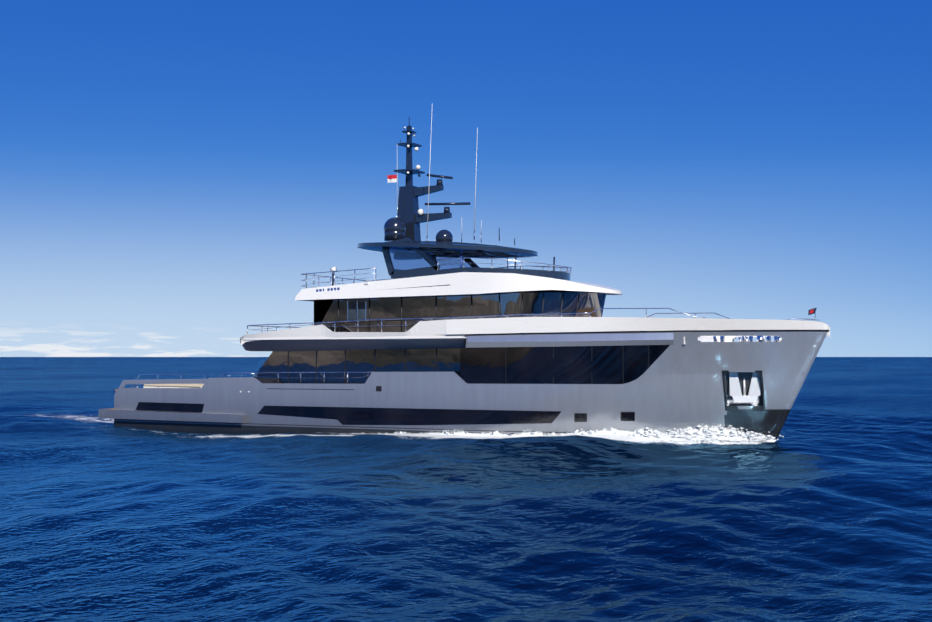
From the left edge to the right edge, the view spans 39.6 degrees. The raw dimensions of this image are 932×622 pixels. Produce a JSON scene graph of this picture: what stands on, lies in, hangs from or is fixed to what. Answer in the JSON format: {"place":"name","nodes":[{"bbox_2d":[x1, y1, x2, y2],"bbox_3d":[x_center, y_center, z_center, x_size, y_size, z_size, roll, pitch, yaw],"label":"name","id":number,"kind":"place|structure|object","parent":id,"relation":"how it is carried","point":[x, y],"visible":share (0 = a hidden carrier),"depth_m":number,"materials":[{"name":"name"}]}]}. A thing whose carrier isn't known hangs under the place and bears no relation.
{"place":"outdoors","nodes":[
{"label":"outdoors","id":0,"kind":"place"},
{"bbox_2d":[0,357,931,621],"bbox_3d":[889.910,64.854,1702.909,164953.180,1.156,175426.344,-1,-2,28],"label":"sea","id":1,"kind":"structure","parent":0,"point":[820,510],"depth_m":34.60,"materials":[{"name":"blue liquid"}]},
{"bbox_2d":[99,116,829,441],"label":"yacht","id":2,"kind":"object","parent":1,"relation":"on","point":[473,347],"visible":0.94,"depth_m":69.52,"materials":[{"name":"grey paint"}]},
{"bbox_2d":[309,423,783,442],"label":"bow wave foam","id":3,"kind":"object","parent":1,"relation":"on","point":[716,433],"visible":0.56,"depth_m":65.37,"materials":[{"name":"white"}]},
{"bbox_2d":[0,0,931,356],"label":"sky","id":4,"kind":"structure","parent":0,"point":[172,172],"materials":[{"name":"blue"}]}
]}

